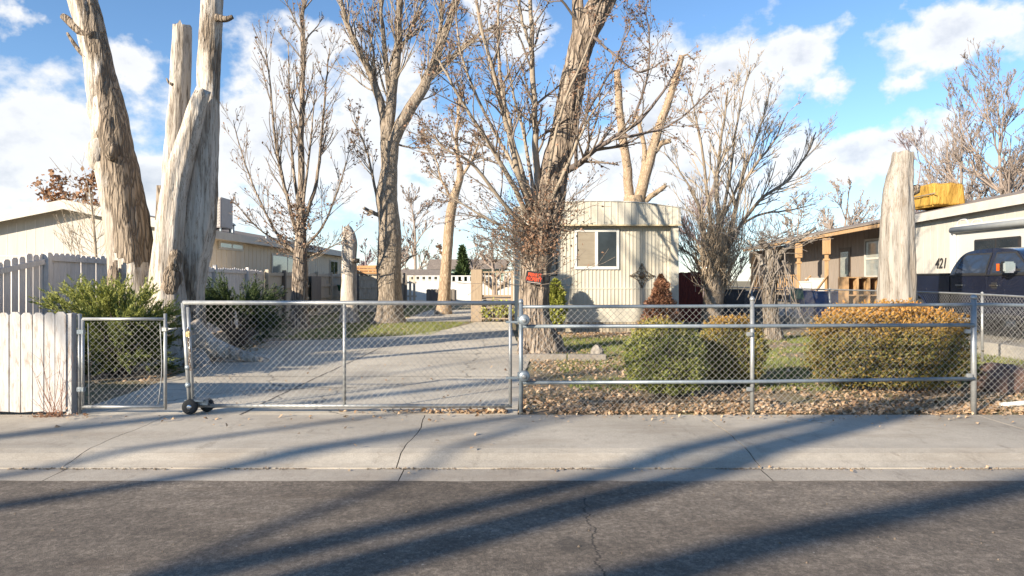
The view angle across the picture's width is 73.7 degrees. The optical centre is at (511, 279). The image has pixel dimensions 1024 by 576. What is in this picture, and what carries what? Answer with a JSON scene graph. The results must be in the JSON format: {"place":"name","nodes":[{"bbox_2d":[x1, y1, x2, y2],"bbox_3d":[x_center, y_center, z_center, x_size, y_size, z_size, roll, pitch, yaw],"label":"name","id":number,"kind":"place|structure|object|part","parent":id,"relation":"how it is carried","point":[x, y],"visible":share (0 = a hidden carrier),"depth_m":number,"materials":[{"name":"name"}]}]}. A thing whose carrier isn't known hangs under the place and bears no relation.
{"place":"outdoors","nodes":[
{"label":"outdoors","id":0,"kind":"place"},
{"bbox_2d":[63,322,528,414],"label":"driveway","id":1,"kind":"structure","parent":0,"point":[177,389],"depth_m":10.37,"materials":[{"name":"concrete"}]},
{"bbox_2d":[181,300,514,414],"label":"rolling gate","id":2,"kind":"structure","parent":1,"relation":"on","point":[192,404],"depth_m":7.65,"materials":[{"name":"metal"}]},
{"bbox_2d":[186,327,191,370],"bbox_3d":[-3.602,0.770,7.612,0.066,0.496,0.034,0,0,0],"label":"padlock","id":3,"kind":"object","parent":2,"relation":"hanging from","point":[188,334],"visible":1,"depth_m":7.61,"materials":[{"name":"gold metal"}]},
{"bbox_2d":[239,336,516,414],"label":"driveway joints","id":4,"kind":"object","parent":1,"relation":"on","point":[332,370],"visible":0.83,"depth_m":10.61,"materials":[{"name":"grey concrete"}]},
{"bbox_2d":[43,416,772,480],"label":"joint","id":5,"kind":"object","parent":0,"point":[399,459],"visible":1,"depth_m":5.64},
{"bbox_2d":[406,310,470,321],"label":"back path","id":6,"kind":"structure","parent":0,"point":[456,316],"depth_m":27.20,"materials":[{"name":"concrete"}]},
{"bbox_2d":[0,480,1023,575],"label":"road","id":7,"kind":"structure","parent":0,"point":[104,528],"depth_m":4.38,"materials":[{"name":"grey asphalt"}]},
{"bbox_2d":[0,469,1023,480],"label":"gutter","id":8,"kind":"object","parent":7,"relation":"on","point":[520,475],"visible":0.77,"depth_m":5.54,"materials":[{"name":"concrete"}]},
{"bbox_2d":[7,467,1023,574],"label":"grit","id":9,"kind":"object","parent":7,"relation":"on","point":[940,468],"visible":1,"depth_m":5.69,"materials":[{"name":"grey gravel"}]},
{"bbox_2d":[0,415,1023,470],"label":"pavement","id":10,"kind":"structure","parent":0,"point":[525,441],"depth_m":6.33,"materials":[{"name":"concrete"}]},
{"bbox_2d":[20,347,86,417],"bbox_3d":[-4.964,1.128,7.422,0.779,0.803,0.185,0,0,0],"label":"dry weed","id":11,"kind":"object","parent":10,"relation":"on","point":[55,413],"visible":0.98,"depth_m":7.39,"materials":[{"name":"brown plant"}]},
{"bbox_2d":[0,281,1023,415],"bbox_3d":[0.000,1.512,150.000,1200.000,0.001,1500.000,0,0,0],"label":"ground","id":12,"kind":"structure","parent":0,"point":[122,391],"depth_m":9.60,"materials":[{"name":"soil"}]},
{"bbox_2d":[0,312,76,414],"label":"white board fence","id":13,"kind":"object","parent":12,"relation":"on","point":[24,337],"visible":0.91,"depth_m":7.56,"materials":[{"name":"paint"}]},
{"bbox_2d":[77,314,176,413],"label":"walk gate","id":14,"kind":"structure","parent":13,"relation":"attached to","point":[81,387],"depth_m":7.61,"materials":[{"name":"metal"}]},
{"bbox_2d":[27,166,99,205],"bbox_3d":[-21.971,-2.087,33.876,4.486,7.215,1.728,0,0,0],"label":"brown leaf tree","id":15,"kind":"object","parent":12,"relation":"on","point":[47,194],"visible":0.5,"depth_m":33.90,"materials":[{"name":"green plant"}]},
{"bbox_2d":[50,153,104,257],"bbox_3d":[-10.878,-0.881,17.612,1.780,4.756,1.459,0,0,-16],"label":"bare sapling","id":16,"kind":"object","parent":12,"relation":"on","point":[92,219],"visible":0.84,"depth_m":17.48,"materials":[{"name":"plant"}]},
{"bbox_2d":[28,273,192,375],"bbox_3d":[-6.359,0.839,10.783,2.961,1.946,1.977,0,0,23],"label":"juniper","id":17,"kind":"object","parent":12,"relation":"on","point":[109,301],"visible":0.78,"depth_m":10.51,"materials":[{"name":"green plant"}]},
{"bbox_2d":[0,252,263,353],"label":"tall board fence","id":18,"kind":"object","parent":12,"relation":"on","point":[22,279],"visible":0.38,"depth_m":12.42,"materials":[{"name":"white paint"}]},
{"bbox_2d":[60,0,268,367],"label":"dead tree","id":19,"kind":"object","parent":12,"relation":"on","point":[173,257],"visible":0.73,"depth_m":12.64,"materials":[{"name":"beige wood"}]},
{"bbox_2d":[0,199,341,293],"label":"house","id":20,"kind":"structure","parent":12,"relation":"on","point":[24,231],"depth_m":22.40,"materials":[{"name":"white paint"}]},
{"bbox_2d":[216,197,232,232],"bbox_3d":[-10.295,-2.185,23.892,0.650,1.330,1.015,0,0,0],"label":"roof cooler","id":21,"kind":"object","parent":20,"relation":"on","point":[224,215],"visible":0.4,"depth_m":23.76,"materials":[{"name":"grey metal"}]},
{"bbox_2d":[218,241,243,251],"bbox_3d":[-9.965,-1.200,24.250,0.050,0.300,2.100,0,0,0],"label":"window","id":22,"kind":"structure","parent":20,"relation":"in","point":[223,245],"depth_m":24.13,"materials":[{"name":"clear glass"}]},
{"bbox_2d":[271,253,292,272],"bbox_3d":[-9.965,-0.650,30.250,0.050,0.900,3.900,0,0,0],"label":"window","id":23,"kind":"structure","parent":20,"relation":"in","point":[279,262],"depth_m":29.33,"materials":[{"name":"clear glass"}]},
{"bbox_2d":[330,260,337,273],"bbox_3d":[-9.965,-0.675,38.200,0.050,0.850,1.600,0,0,0],"label":"window","id":24,"kind":"structure","parent":20,"relation":"in","point":[333,263],"depth_m":38.25,"materials":[{"name":"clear glass"}]},
{"bbox_2d":[205,270,291,345],"bbox_3d":[-6.242,0.631,15.571,2.899,1.778,2.447,0,0,0],"label":"dark juniper","id":25,"kind":"object","parent":12,"relation":"on","point":[252,293],"visible":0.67,"depth_m":15.26,"materials":[{"name":"green plant"}]},
{"bbox_2d":[220,0,366,327],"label":"upright tree","id":26,"kind":"object","parent":12,"relation":"on","point":[299,288],"visible":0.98,"depth_m":21.89,"materials":[{"name":"brown plant"}]},
{"bbox_2d":[264,269,341,320],"bbox_3d":[-8.365,0.570,28.682,0.190,1.860,10.784,0,0,0],"label":"patched cream fence","id":27,"kind":"object","parent":12,"relation":"on","point":[323,287],"visible":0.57,"depth_m":28.59,"materials":[{"name":"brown wood"}]},
{"bbox_2d":[276,286,283,293],"bbox_3d":[-8.220,0.350,24.200,0.281,0.260,0.274,0,0,0],"label":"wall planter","id":28,"kind":"object","parent":27,"relation":"attached to","point":[281,288],"visible":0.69,"depth_m":24.11,"materials":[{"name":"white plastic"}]},
{"bbox_2d":[338,226,359,323],"bbox_3d":[-5.730,-0.208,23.991,0.805,3.454,0.796,0,0,0],"label":"sawn stump","id":29,"kind":"object","parent":12,"relation":"on","point":[350,260],"visible":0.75,"depth_m":23.76,"materials":[{"name":"brown wood"}]},
{"bbox_2d":[357,238,375,268],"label":"bare tree","id":30,"kind":"object","parent":12,"relation":"on","point":[364,263],"visible":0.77,"depth_m":69.73,"materials":[{"name":"brown plant"}]},
{"bbox_2d":[357,274,376,311],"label":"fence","id":31,"kind":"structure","parent":12,"relation":"on","point":[367,287],"depth_m":31.50,"materials":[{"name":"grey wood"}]},
{"bbox_2d":[357,271,376,273],"bbox_3d":[-6.676,-0.344,31.500,1.374,0.112,0.240,0,0,3],"label":"loose plank","id":32,"kind":"object","parent":31,"relation":"on","point":[366,272],"visible":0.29,"depth_m":31.38,"materials":[{"name":"orange wood"}]},
{"bbox_2d":[357,268,375,270],"bbox_3d":[-6.582,-0.470,31.500,1.064,0.124,0.240,0,0,6],"label":"loose plank","id":33,"kind":"object","parent":32,"relation":"on","point":[358,269],"visible":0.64,"depth_m":31.40,"materials":[{"name":"wood"}]},
{"bbox_2d":[357,266,375,267],"bbox_3d":[-6.740,-0.599,31.500,1.015,0.129,0.240,0,0,8],"label":"loose plank","id":34,"kind":"object","parent":33,"relation":"on","point":[366,266],"visible":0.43,"depth_m":31.37,"materials":[{"name":"wood"}]},
{"bbox_2d":[370,231,377,259],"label":"bare tree","id":35,"kind":"object","parent":12,"relation":"on","point":[374,252],"visible":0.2,"depth_m":93.71,"materials":[{"name":"brown plant"}]},
{"bbox_2d":[357,268,406,308],"bbox_3d":[-6.915,0.351,34.990,3.225,2.259,0.121,0,0,-31],"label":"grey plank fence","id":36,"kind":"object","parent":12,"relation":"on","point":[404,284],"visible":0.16,"depth_m":35.75,"materials":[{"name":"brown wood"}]},
{"bbox_2d":[401,238,417,268],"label":"bare tree","id":37,"kind":"object","parent":12,"relation":"on","point":[404,254],"visible":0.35,"depth_m":61.80,"materials":[{"name":"plant"}]},
{"bbox_2d":[407,275,416,300],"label":"picket gate","id":38,"kind":"structure","parent":12,"relation":"on","point":[410,295],"depth_m":40.00,"materials":[{"name":"beige wood"}]},
{"bbox_2d":[400,183,433,268],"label":"bare tree","id":39,"kind":"object","parent":12,"relation":"on","point":[413,249],"visible":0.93,"depth_m":74.29,"materials":[{"name":"brown plant"}]},
{"bbox_2d":[321,0,528,323],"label":"forked tree","id":40,"kind":"object","parent":12,"relation":"on","point":[388,270],"visible":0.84,"depth_m":23.83,"materials":[{"name":"beige plant"}]},
{"bbox_2d":[401,269,451,280],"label":"grey roof shed","id":41,"kind":"structure","parent":12,"relation":"on","point":[422,271],"depth_m":57.51,"materials":[{"name":"white paint"}]},
{"bbox_2d":[418,252,440,268],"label":"bare tree","id":42,"kind":"object","parent":12,"relation":"on","point":[434,255],"visible":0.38,"depth_m":90.14,"materials":[{"name":"brown wood"}]},
{"bbox_2d":[426,289,455,300],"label":"dark crate","id":43,"kind":"object","parent":12,"relation":"on","point":[431,294],"visible":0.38,"depth_m":41.00,"materials":[{"name":"grey wood"}]},
{"bbox_2d":[413,70,495,313],"bbox_3d":[-2.379,-3.819,30.075,4.004,10.776,1.503,0,0,0],"label":"leaning tree","id":44,"kind":"object","parent":12,"relation":"on","point":[444,291],"visible":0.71,"depth_m":29.84,"materials":[{"name":"beige plant"}]},
{"bbox_2d":[407,275,513,300],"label":"white fence","id":45,"kind":"object","parent":12,"relation":"on","point":[463,291],"visible":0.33,"depth_m":48.00,"materials":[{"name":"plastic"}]},
{"bbox_2d":[451,244,470,280],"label":"evergreen","id":46,"kind":"object","parent":12,"relation":"on","point":[462,266],"visible":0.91,"depth_m":59.70,"materials":[{"name":"green plant"}]},
{"bbox_2d":[427,259,507,280],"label":"house","id":47,"kind":"structure","parent":12,"relation":"on","point":[434,263],"depth_m":86.03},
{"bbox_2d":[467,235,488,269],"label":"bare tree","id":48,"kind":"object","parent":12,"relation":"on","point":[474,265],"visible":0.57,"depth_m":79.85,"materials":[{"name":"plant"}]},
{"bbox_2d":[471,269,512,321],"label":"wooden gate","id":49,"kind":"structure","parent":12,"relation":"on","point":[476,277],"depth_m":24.56,"materials":[{"name":"beige wood"}]},
{"bbox_2d":[473,228,513,299],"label":"bare tree","id":50,"kind":"object","parent":12,"relation":"on","point":[480,254],"visible":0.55,"depth_m":47.84,"materials":[{"name":"brown plant"}]},
{"bbox_2d":[479,297,513,321],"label":"dry plants","id":51,"kind":"object","parent":12,"relation":"on","point":[498,311],"visible":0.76,"depth_m":24.32,"materials":[{"name":"yellow plant"}]},
{"bbox_2d":[500,224,513,270],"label":"bare tree","id":52,"kind":"object","parent":12,"relation":"on","point":[508,254],"visible":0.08,"depth_m":89.41,"materials":[{"name":"brown plant"}]},
{"bbox_2d":[20,313,1023,472],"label":"leaf litter","id":53,"kind":"object","parent":12,"relation":"on","point":[728,407],"visible":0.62,"depth_m":8.22,"materials":[{"name":"brown plant"}]},
{"bbox_2d":[527,354,566,360],"bbox_3d":[0.650,1.450,12.740,0.740,0.140,0.160,0,0,2],"label":"edging block","id":54,"kind":"object","parent":12,"relation":"on","point":[550,356],"depth_m":12.66,"materials":[{"name":"beige concrete"}]},
{"bbox_2d":[549,278,567,330],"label":"arborvitae","id":55,"kind":"object","parent":12,"relation":"on","point":[556,296],"visible":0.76,"depth_m":18.44,"materials":[{"name":"green plant"}]},
{"bbox_2d":[398,0,735,354],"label":"furrowed tree","id":56,"kind":"object","parent":12,"relation":"on","point":[543,196],"visible":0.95,"depth_m":13.77,"materials":[{"name":"brown plant"}]},
{"bbox_2d":[525,271,542,283],"bbox_3d":[0.453,-0.048,13.791,0.340,0.251,0.010,7,0,0],"label":"private property sign","id":57,"kind":"object","parent":56,"relation":"attached to","point":[532,277],"visible":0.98,"depth_m":13.79,"materials":[{"name":"red metal"}]},
{"bbox_2d":[568,354,605,361],"bbox_3d":[1.395,1.450,12.705,0.712,0.140,0.160,0,0,4],"label":"edging block","id":58,"kind":"object","parent":12,"relation":"on","point":[583,357],"depth_m":12.63,"materials":[{"name":"beige concrete"}]},
{"bbox_2d":[512,200,681,332],"bbox_3d":[2.380,-0.365,28.055,4.740,3.730,17.890,0,0,0],"label":"mobile home","id":59,"kind":"object","parent":12,"relation":"on","point":[630,236],"visible":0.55,"depth_m":19.38,"materials":[{"name":"beige metal"}]},
{"bbox_2d":[574,229,618,268],"bbox_3d":[2.405,-0.870,19.364,1.270,1.140,0.048,0,0,0],"label":"window","id":60,"kind":"structure","parent":59,"relation":"in","point":[595,241],"depth_m":19.36,"materials":[{"name":"white glass"}]},
{"bbox_2d":[629,263,653,287],"bbox_3d":[3.680,-0.120,19.341,0.710,0.710,0.042,0,0,0],"label":"wall medallion","id":61,"kind":"object","parent":59,"relation":"attached to","point":[641,275],"depth_m":19.34,"materials":[{"name":"brown metal"}]},
{"bbox_2d":[590,344,603,353],"bbox_3d":[1.614,1.367,12.990,0.266,0.285,0.215,0,0,0],"label":"grey rock","id":62,"kind":"object","parent":12,"relation":"on","point":[594,349],"visible":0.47,"depth_m":12.94,"materials":[{"name":"grey stone"}]},
{"bbox_2d":[280,305,1023,390],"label":"grass","id":63,"kind":"structure","parent":12,"relation":"on","point":[575,347],"depth_m":14.97,"materials":[{"name":"green plant"}]},
{"bbox_2d":[632,273,682,328],"bbox_3d":[3.975,0.649,18.611,1.458,1.701,1.492,0,0,0],"label":"russet conifer","id":64,"kind":"object","parent":12,"relation":"on","point":[661,293],"visible":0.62,"depth_m":18.40,"materials":[{"name":"brown plant"}]},
{"bbox_2d":[614,42,702,202],"bbox_3d":[8.544,-6.064,39.974,5.231,15.319,1.698,0,0,0],"label":"pollarded tree","id":65,"kind":"object","parent":12,"relation":"on","point":[648,156],"visible":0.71,"depth_m":39.81,"materials":[{"name":"beige plant"}]},
{"bbox_2d":[622,314,713,398],"bbox_3d":[1.999,0.975,8.851,1.180,1.070,1.146,0,0,0],"label":"boxwood","id":66,"kind":"object","parent":12,"relation":"on","point":[666,349],"visible":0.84,"depth_m":8.57,"materials":[{"name":"green plant"}]},
{"bbox_2d":[679,272,702,321],"bbox_3d":[6.255,0.595,24.040,0.950,1.771,0.080,0,0,0],"label":"red fence panel","id":67,"kind":"object","parent":12,"relation":"on","point":[688,295],"visible":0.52,"depth_m":24.00,"materials":[{"name":"brown wood"}]},
{"bbox_2d":[679,181,737,295],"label":"bare tree","id":68,"kind":"object","parent":12,"relation":"on","point":[704,202],"visible":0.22,"depth_m":49.59,"materials":[{"name":"brown plant"}]},
{"bbox_2d":[722,289,745,317],"bbox_3d":[7.900,0.915,24.500,0.756,1.170,0.756,0,0,0],"label":"dark trash can","id":69,"kind":"object","parent":12,"relation":"on","point":[732,297],"visible":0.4,"depth_m":24.16,"materials":[{"name":"black plastic"}]},
{"bbox_2d":[699,313,770,388],"bbox_3d":[3.096,0.983,9.597,0.981,1.052,0.968,0,0,0],"label":"boxwood","id":70,"kind":"object","parent":12,"relation":"on","point":[741,345],"visible":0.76,"depth_m":9.35,"materials":[{"name":"green plant"}]},
{"bbox_2d":[647,37,838,331],"bbox_3d":[6.795,-2.798,19.967,5.584,8.696,2.733,0,0,0],"label":"spreading tree","id":71,"kind":"object","parent":12,"relation":"on","point":[717,261],"visible":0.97,"depth_m":19.92,"materials":[{"name":"beige plant"}]},
{"bbox_2d":[743,291,776,317],"bbox_3d":[9.400,0.965,27.200,1.890,1.070,1.050,0,0,0],"label":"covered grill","id":72,"kind":"object","parent":12,"relation":"on","point":[757,298],"visible":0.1,"depth_m":26.73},
{"bbox_2d":[506,294,1023,414],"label":"front chain link fence","id":73,"kind":"object","parent":12,"relation":"on","point":[523,320],"visible":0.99,"depth_m":7.61,"materials":[{"name":"metal"}]},
{"bbox_2d":[757,213,786,250],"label":"bare tree","id":74,"kind":"object","parent":12,"relation":"on","point":[771,230],"visible":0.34,"depth_m":80.21,"materials":[{"name":"brown plant"}]},
{"bbox_2d":[719,208,833,341],"bbox_3d":[6.450,-0.116,16.719,2.945,3.369,2.168,0,0,0],"label":"vine snag","id":75,"kind":"object","parent":12,"relation":"on","point":[771,267],"visible":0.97,"depth_m":16.84,"materials":[{"name":"brown wood"}]},
{"bbox_2d":[781,193,808,239],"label":"bare tree","id":76,"kind":"object","parent":12,"relation":"on","point":[786,223],"visible":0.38,"depth_m":70.15,"materials":[{"name":"brown plant"}]},
{"bbox_2d":[800,205,836,232],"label":"bare tree","id":77,"kind":"object","parent":12,"relation":"on","point":[818,220],"visible":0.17,"depth_m":75.68,"materials":[{"name":"brown plant"}]},
{"bbox_2d":[815,177,877,235],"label":"bare tree","id":78,"kind":"object","parent":12,"relation":"on","point":[829,224],"visible":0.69,"depth_m":61.01,"materials":[{"name":"brown wood"}]},
{"bbox_2d":[839,196,880,225],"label":"bare tree","id":79,"kind":"object","parent":12,"relation":"on","point":[863,211],"visible":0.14,"depth_m":65.81,"materials":[{"name":"brown wood"}]},
{"bbox_2d":[703,287,1023,364],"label":"boundary chain link fence","id":80,"kind":"object","parent":12,"relation":"on","point":[982,294],"visible":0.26,"depth_m":13.50,"materials":[{"name":"metal"}]},
{"bbox_2d":[799,297,986,392],"bbox_3d":[5.167,0.876,9.329,2.372,1.270,1.339,0,0,0],"label":"long hedge","id":81,"kind":"object","parent":12,"relation":"on","point":[902,355],"visible":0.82,"depth_m":9.02,"materials":[{"name":"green plant"}]},
{"bbox_2d":[876,150,920,358],"bbox_3d":[7.386,-0.481,13.020,1.056,4.008,1.058,0,0,0],"label":"tall stump","id":82,"kind":"object","parent":12,"relation":"on","point":[897,276],"visible":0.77,"depth_m":12.76,"materials":[{"name":"brown wood"}]},
{"bbox_2d":[872,119,942,218],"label":"bare tree","id":83,"kind":"object","parent":12,"relation":"on","point":[902,143],"visible":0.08,"depth_m":51.23,"materials":[{"name":"brown wood"}]},
{"bbox_2d":[901,72,1008,200],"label":"bare tree","id":84,"kind":"object","parent":12,"relation":"on","point":[948,166],"visible":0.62,"depth_m":46.69,"materials":[{"name":"brown plant"}]},
{"bbox_2d":[920,127,993,210],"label":"bare tree","id":85,"kind":"object","parent":12,"relation":"on","point":[968,182],"visible":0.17,"depth_m":59.54,"materials":[{"name":"plant"}]},
{"bbox_2d":[940,37,1023,199],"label":"bare tree","id":86,"kind":"object","parent":12,"relation":"on","point":[1006,186],"visible":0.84,"depth_m":41.26,"materials":[{"name":"plant"}]},
{"bbox_2d":[959,90,1023,198],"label":"bare tree","id":87,"kind":"object","parent":12,"relation":"on","point":[1014,153],"visible":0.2,"depth_m":49.23,"materials":[{"name":"plant"}]},
{"bbox_2d":[969,362,1023,394],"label":"red boulder","id":88,"kind":"object","parent":12,"relation":"on","point":[1007,370],"visible":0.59,"depth_m":8.97,"materials":[{"name":"red stone"}]},
{"bbox_2d":[999,401,1023,406],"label":"white pipe","id":89,"kind":"object","parent":12,"relation":"on","point":[1011,403],"visible":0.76,"depth_m":7.95,"materials":[{"name":"plastic"}]},
{"bbox_2d":[0,0,1023,280],"label":"sky","id":90,"kind":"structure","parent":0,"point":[882,65],"materials":[{"name":"blue"}]},
{"bbox_2d":[741,190,1023,300],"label":"porch house","id":91,"kind":"structure","parent":0,"point":[849,251],"depth_m":31.29,"materials":[{"name":"white paint"}]},
{"bbox_2d":[839,247,850,276],"bbox_3d":[16.570,-0.450,34.000,0.050,2.300,1.200,0,0,0],"label":"door","id":92,"kind":"structure","parent":91,"relation":"in","point":[844,253],"depth_m":33.90,"materials":[{"name":"glass"}]},
{"bbox_2d":[864,238,878,276],"bbox_3d":[16.560,-1.000,31.150,0.060,1.800,1.800,0,0,0],"label":"window","id":93,"kind":"structure","parent":91,"relation":"in","point":[871,257],"depth_m":31.46,"materials":[{"name":"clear glass"}]},
{"bbox_2d":[914,183,964,210],"bbox_3d":[16.174,-3.180,26.300,1.349,0.909,2.401,0,0,0],"label":"tarp bundle","id":94,"kind":"object","parent":91,"relation":"on","point":[931,196],"visible":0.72,"depth_m":25.33,"materials":[{"name":"yellow fabric"}]},
{"bbox_2d":[757,300,1023,359],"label":"neighbour driveway","id":95,"kind":"structure","parent":0,"point":[1010,353],"depth_m":14.96,"materials":[{"name":"concrete"}]},
{"bbox_2d":[788,287,810,318],"bbox_3d":[9.525,0.759,22.628,0.486,1.030,0.679,0,0,0],"label":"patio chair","id":96,"kind":"object","parent":95,"relation":"on","point":[798,293],"visible":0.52,"depth_m":22.81,"materials":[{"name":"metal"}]},
{"bbox_2d":[799,281,811,289],"bbox_3d":[13.500,0.660,31.400,0.462,1.200,0.462,0,0,0],"label":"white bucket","id":97,"kind":"object","parent":95,"relation":"on","point":[805,284],"visible":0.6,"depth_m":31.19,"materials":[{"name":"plastic"}]},
{"bbox_2d":[800,290,814,316],"bbox_3d":[10.150,0.805,23.500,0.420,0.910,0.420,0,0,0],"label":"blue drum","id":98,"kind":"object","parent":95,"relation":"on","point":[811,301],"visible":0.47,"depth_m":23.32,"materials":[{"name":"plastic"}]},
{"bbox_2d":[813,291,837,316],"bbox_3d":[10.800,0.825,23.600,1.050,0.870,0.735,0,0,0],"label":"blue tote","id":99,"kind":"object","parent":95,"relation":"on","point":[835,298],"visible":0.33,"depth_m":23.27,"materials":[{"name":"plastic"}]},
{"bbox_2d":[805,278,824,290],"bbox_3d":[14.900,0.300,33.400,0.735,0.800,0.945,0,0,0],"label":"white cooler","id":100,"kind":"object","parent":99,"relation":"on","point":[815,282],"visible":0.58,"depth_m":32.98,"materials":[{"name":"plastic"}]},
{"bbox_2d":[838,277,877,318],"bbox_3d":[11.035,0.580,21.640,1.210,1.360,0.480,0,0,0],"label":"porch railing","id":101,"kind":"object","parent":95,"relation":"on","point":[861,283],"visible":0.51,"depth_m":21.63,"materials":[{"name":"brown wood"}]},
{"bbox_2d":[917,247,1023,330],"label":"pickup truck","id":102,"kind":"object","parent":95,"relation":"on","point":[994,271],"visible":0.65,"depth_m":14.44,"materials":[{"name":"blue paint"}]},
{"bbox_3d":[9.951,0.062,14.810,0.202,1.275,1.180,0,0,0],"label":"door","id":103,"kind":"part","parent":102,"relation":"part of","materials":[{"name":"blue paint"}]},
{"bbox_3d":[9.951,0.062,13.580,0.202,1.275,1.200,0,0,0],"label":"door","id":104,"kind":"part","parent":102,"relation":"part of","materials":[{"name":"blue paint"}]},
{"bbox_2d":[949,217,1023,331],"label":"travel trailer","id":105,"kind":"object","parent":95,"relation":"on","point":[972,236],"visible":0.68,"depth_m":17.54,"materials":[{"name":"white plastic"}]},
{"bbox_3d":[12.191,-0.840,17.175,0.057,0.440,1.650,0,0,0],"label":"window","id":106,"kind":"part","parent":105,"relation":"part of","materials":[{"name":"grey glass"}]}
]}

